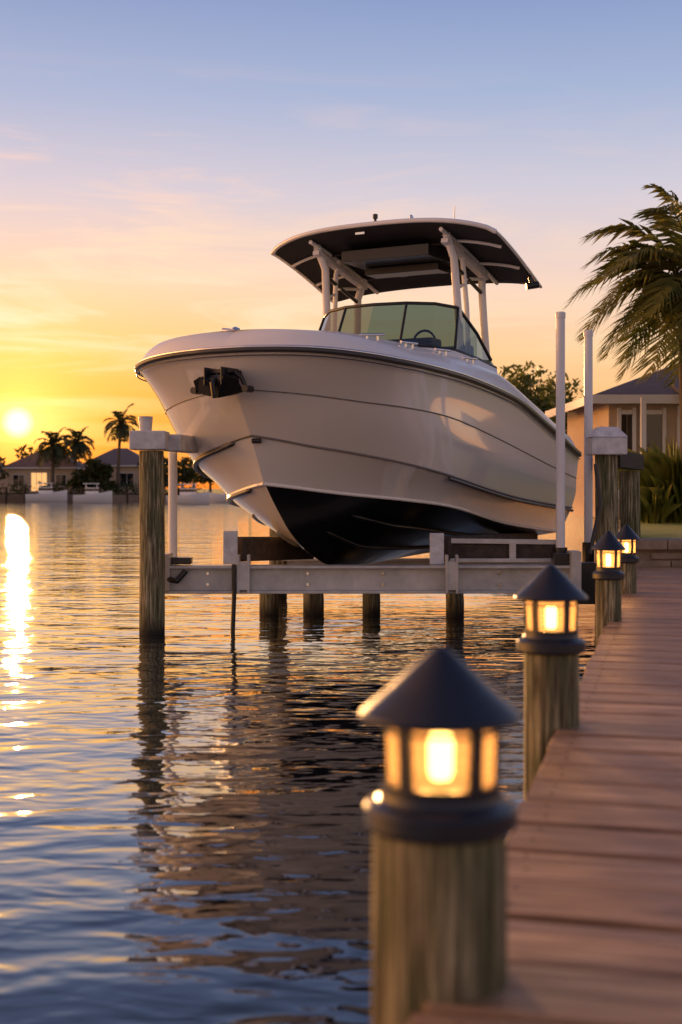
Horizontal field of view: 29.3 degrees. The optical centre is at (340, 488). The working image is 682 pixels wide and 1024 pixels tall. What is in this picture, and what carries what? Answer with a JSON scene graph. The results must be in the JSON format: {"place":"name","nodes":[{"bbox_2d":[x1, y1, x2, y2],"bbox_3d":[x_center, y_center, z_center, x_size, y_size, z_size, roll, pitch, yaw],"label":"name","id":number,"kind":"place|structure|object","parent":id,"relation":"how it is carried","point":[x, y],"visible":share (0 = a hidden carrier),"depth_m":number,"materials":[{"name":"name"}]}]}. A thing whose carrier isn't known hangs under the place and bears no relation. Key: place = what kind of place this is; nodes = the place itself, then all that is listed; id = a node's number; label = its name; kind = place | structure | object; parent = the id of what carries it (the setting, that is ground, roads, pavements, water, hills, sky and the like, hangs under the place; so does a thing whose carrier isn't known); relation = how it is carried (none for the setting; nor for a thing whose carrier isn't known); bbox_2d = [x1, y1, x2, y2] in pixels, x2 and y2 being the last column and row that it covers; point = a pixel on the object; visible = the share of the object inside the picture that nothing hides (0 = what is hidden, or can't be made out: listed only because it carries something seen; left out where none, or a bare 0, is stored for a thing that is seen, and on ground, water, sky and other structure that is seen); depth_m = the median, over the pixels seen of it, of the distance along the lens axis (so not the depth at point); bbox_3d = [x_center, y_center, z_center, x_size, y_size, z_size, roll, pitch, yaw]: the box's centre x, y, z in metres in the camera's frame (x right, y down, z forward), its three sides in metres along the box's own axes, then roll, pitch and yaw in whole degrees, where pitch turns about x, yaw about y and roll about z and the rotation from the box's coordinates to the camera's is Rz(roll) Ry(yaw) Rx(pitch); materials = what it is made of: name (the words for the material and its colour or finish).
{"place":"outdoors","nodes":[
{"label":"outdoors","id":0,"kind":"place"},
{"bbox_2d":[0,468,6,492],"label":"walls","id":1,"kind":"structure","parent":0,"point":[3,482],"depth_m":193.50,"materials":[{"name":"beige paint"}]},
{"bbox_2d":[0,489,222,501],"bbox_3d":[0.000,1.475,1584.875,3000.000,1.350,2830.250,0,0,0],"label":"shore","id":2,"kind":"structure","parent":0,"point":[20,497],"depth_m":171.80,"materials":[{"name":"grey concrete"}]},
{"bbox_2d":[7,469,84,492],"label":"walls","id":3,"kind":"structure","parent":2,"relation":"on","point":[27,472],"depth_m":180.00,"materials":[{"name":"beige paint"}]},
{"bbox_2d":[13,473,65,490],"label":"windows","id":4,"kind":"structure","parent":3,"relation":"attached to","point":[62,478],"depth_m":179.96,"materials":[{"name":"yellow glass"}]},
{"bbox_2d":[13,472,65,491],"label":"window frames","id":5,"kind":"structure","parent":3,"relation":"attached to","point":[36,479],"depth_m":179.91,"materials":[{"name":"white"}]},
{"bbox_2d":[3,452,84,467],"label":"roof","id":6,"kind":"structure","parent":3,"relation":"on","point":[28,461],"depth_m":180.83,"materials":[{"name":"brown tile"}]},
{"bbox_2d":[1,467,85,468],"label":"fascia","id":7,"kind":"structure","parent":6,"relation":"attached to","point":[40,468],"depth_m":179.28,"materials":[{"name":"white wood"}]},
{"bbox_2d":[32,427,74,490],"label":"palm tree","id":8,"kind":"object","parent":2,"relation":"on","point":[56,451],"visible":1,"depth_m":175.40,"materials":[{"name":"green plant"}]},
{"bbox_2d":[63,426,94,492],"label":"palm tree","id":9,"kind":"object","parent":2,"relation":"on","point":[82,449],"visible":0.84,"depth_m":181.19,"materials":[{"name":"green plant"}]},
{"bbox_2d":[0,480,211,493],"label":"hedge","id":10,"kind":"object","parent":2,"relation":"on","point":[131,485],"visible":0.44,"depth_m":176.33,"materials":[{"name":"green plant"}]},
{"bbox_2d":[0,445,214,492],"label":"distant trees","id":11,"kind":"object","parent":2,"relation":"on","point":[95,470],"visible":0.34,"depth_m":177.54,"materials":[{"name":"green plant"}]},
{"bbox_2d":[102,403,138,493],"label":"palm tree","id":12,"kind":"object","parent":2,"relation":"on","point":[121,428],"visible":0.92,"depth_m":177.67,"materials":[{"name":"green plant"}]},
{"bbox_2d":[85,467,138,493],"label":"walls","id":13,"kind":"structure","parent":0,"point":[135,470],"depth_m":186.00,"materials":[{"name":"beige paint"}]},
{"bbox_2d":[80,448,138,464],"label":"roof","id":14,"kind":"structure","parent":13,"relation":"on","point":[128,456],"depth_m":188.07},
{"bbox_2d":[81,465,138,466],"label":"fascia","id":15,"kind":"structure","parent":14,"relation":"attached to","point":[120,465],"depth_m":185.28,"materials":[{"name":"white wood"}]},
{"bbox_2d":[91,473,132,486],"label":"windows","id":16,"kind":"structure","parent":13,"relation":"attached to","point":[126,477],"depth_m":185.96,"materials":[{"name":"black glass"}]},
{"bbox_2d":[0,501,594,1023],"bbox_3d":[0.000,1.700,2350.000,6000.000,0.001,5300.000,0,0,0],"label":"water","id":17,"kind":"structure","parent":0,"point":[184,835],"depth_m":7.90,"materials":[{"name":"blue liquid"}]},
{"bbox_2d":[25,483,66,501],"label":"cabin cruiser","id":18,"kind":"object","parent":17,"relation":"on","point":[47,494],"visible":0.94,"depth_m":161.40,"materials":[{"name":"white plastic"}]},
{"bbox_2d":[38,488,52,489],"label":"cabin windows","id":19,"kind":"structure","parent":18,"relation":"in","point":[38,488],"depth_m":161.49,"materials":[{"name":"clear glass"}]},
{"bbox_2d":[73,483,111,502],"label":"cabin cruiser","id":20,"kind":"object","parent":17,"relation":"on","point":[92,495],"visible":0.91,"depth_m":149.47,"materials":[{"name":"white plastic"}]},
{"bbox_2d":[0,487,196,501],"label":"distant dock","id":21,"kind":"object","parent":17,"relation":"in","point":[6,493],"visible":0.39,"depth_m":166.90,"materials":[{"name":"brown wood"}]},
{"bbox_2d":[166,484,209,503],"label":"cabin cruiser","id":22,"kind":"object","parent":17,"relation":"on","point":[188,496],"visible":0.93,"depth_m":139.40,"materials":[{"name":"white plastic"}]},
{"bbox_2d":[180,489,196,491],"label":"cabin windows","id":23,"kind":"structure","parent":22,"relation":"in","point":[181,490],"depth_m":139.59,"materials":[{"name":"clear glass"}]},
{"bbox_2d":[210,492,227,502],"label":"cabin cruiser","id":24,"kind":"object","parent":17,"relation":"on","point":[217,498],"visible":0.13,"depth_m":154.27,"materials":[{"name":"white plastic"}]},
{"bbox_2d":[129,311,643,634],"bbox_3d":[0.996,0.520,17.923,6.891,5.361,5.646,0,0,0],"label":"lift","id":25,"kind":"object","parent":17,"relation":"in","point":[454,568],"visible":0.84,"depth_m":15.72,"materials":[{"name":"metal"}]},
{"bbox_2d":[134,206,581,564],"bbox_3d":[0.590,-1.430,18.168,3.769,4.900,8.608,0,0,28],"label":"motorboat","id":26,"kind":"object","parent":25,"relation":"on","point":[357,433],"visible":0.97,"depth_m":15.92,"materials":[{"name":"white paint"}]},
{"bbox_2d":[371,832,506,1023],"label":"dock piling","id":27,"kind":"object","parent":17,"relation":"in","point":[439,924],"visible":0.72,"depth_m":2.43,"materials":[{"name":"brown wood"}]},
{"bbox_2d":[359,646,522,845],"bbox_3d":[0.194,0.481,2.540,0.319,0.350,0.319,0,0,0],"label":"dock lantern","id":28,"kind":"object","parent":27,"relation":"on","point":[440,694],"visible":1,"depth_m":2.45,"materials":[{"name":"metal"}]},
{"bbox_2d":[408,567,681,1023],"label":"wooden dock","id":29,"kind":"object","parent":17,"relation":"in","point":[594,887],"visible":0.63,"depth_m":3.41,"materials":[{"name":"brown wood"}]},
{"bbox_2d":[524,653,578,800],"bbox_3d":[0.847,1.925,5.250,0.221,2.550,0.222,0,0,0],"label":"dock piling","id":30,"kind":"object","parent":17,"relation":"in","point":[551,695],"visible":0.26,"depth_m":5.16,"materials":[{"name":"brown wood"}]},
{"bbox_2d":[514,564,587,654],"bbox_3d":[0.844,0.479,5.250,0.297,0.350,0.297,0,0,0],"label":"dock lantern","id":31,"kind":"object","parent":30,"relation":"on","point":[550,584],"visible":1,"depth_m":5.17,"materials":[{"name":"metal"}]},
{"bbox_2d":[595,579,620,648],"bbox_3d":[1.923,1.924,9.401,0.185,2.552,0.186,0,0,0],"label":"dock piling","id":32,"kind":"object","parent":17,"relation":"in","point":[607,601],"visible":0.23,"depth_m":9.32,"materials":[{"name":"brown wood"}]},
{"bbox_2d":[591,530,625,579],"bbox_3d":[1.925,0.477,9.400,0.246,0.350,0.246,0,0,0],"label":"dock lantern","id":33,"kind":"object","parent":32,"relation":"on","point":[608,541],"visible":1,"depth_m":9.33,"materials":[{"name":"metal"}]},
{"bbox_2d":[548,514,681,566],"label":"seawall","id":34,"kind":"object","parent":17,"relation":"in","point":[658,552],"visible":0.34,"depth_m":15.92,"materials":[{"name":"concrete"}]},
{"bbox_2d":[617,563,636,593],"bbox_3d":[2.602,1.935,11.901,0.177,2.530,0.177,0,0,0],"label":"dock piling","id":35,"kind":"object","parent":17,"relation":"in","point":[628,584],"visible":0.06,"depth_m":11.82,"materials":[{"name":"brown wood"}]},
{"bbox_2d":[613,524,639,562],"bbox_3d":[2.600,0.499,11.900,0.246,0.350,0.246,0,0,0],"label":"dock lantern","id":36,"kind":"object","parent":35,"relation":"on","point":[626,532],"visible":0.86,"depth_m":11.82,"materials":[{"name":"metal"}]},
{"bbox_2d":[0,0,681,488],"label":"sky","id":37,"kind":"structure","parent":0,"point":[156,156],"materials":[{"name":"blue"}]},
{"bbox_2d":[618,519,681,538],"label":"ground","id":38,"kind":"structure","parent":0,"point":[661,530],"depth_m":21.76,"materials":[{"name":"green plant"}]},
{"bbox_2d":[499,360,566,433],"bbox_3d":[8.560,-2.583,60.286,4.403,6.788,4.427,0,0,-43],"label":"tree","id":39,"kind":"object","parent":38,"relation":"on","point":[525,380],"visible":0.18,"depth_m":59.24,"materials":[{"name":"green plant"}]},
{"bbox_2d":[515,371,583,431],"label":"tree","id":40,"kind":"object","parent":38,"relation":"on","point":[569,394],"visible":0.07,"depth_m":65.54,"materials":[{"name":"green plant"}]},
{"bbox_2d":[563,184,681,457],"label":"palm tree","id":41,"kind":"object","parent":38,"relation":"on","point":[658,298],"visible":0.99,"depth_m":26.57,"materials":[{"name":"green plant"}]},
{"bbox_2d":[567,404,679,518],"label":"walls","id":42,"kind":"structure","parent":38,"relation":"on","point":[604,415],"depth_m":31.56,"materials":[{"name":"beige paint"}]},
{"bbox_2d":[594,364,678,394],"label":"roof","id":43,"kind":"structure","parent":42,"relation":"on","point":[651,387],"depth_m":30.15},
{"bbox_2d":[545,395,679,417],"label":"fascia","id":44,"kind":"structure","parent":43,"relation":"attached to","point":[625,399],"depth_m":29.48,"materials":[{"name":"white wood"}]},
{"bbox_2d":[617,406,679,498],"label":"window frames","id":45,"kind":"structure","parent":42,"relation":"attached to","point":[633,411],"depth_m":29.91,"materials":[{"name":"white wood"}]},
{"bbox_2d":[621,414,661,453],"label":"windows","id":46,"kind":"structure","parent":45,"relation":"attached to","point":[654,428],"depth_m":29.96,"materials":[{"name":"grey glass"}]},
{"bbox_2d":[618,436,681,522],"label":"shrub","id":47,"kind":"object","parent":38,"relation":"on","point":[663,469],"visible":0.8,"depth_m":26.31,"materials":[{"name":"green plant"}]},
{"bbox_2d":[640,381,678,453],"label":"column","id":48,"kind":"structure","parent":38,"relation":"on","point":[643,420],"depth_m":29.20,"materials":[{"name":"white paint"}]},
{"bbox_2d":[640,483,681,522],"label":"shrub","id":49,"kind":"object","parent":38,"relation":"on","point":[654,510],"visible":0.74,"depth_m":26.14,"materials":[{"name":"green plant"}]},
{"bbox_2d":[641,538,681,538],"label":"patio path","id":50,"kind":"structure","parent":0,"point":[661,538],"depth_m":17.79,"materials":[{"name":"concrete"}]}
]}

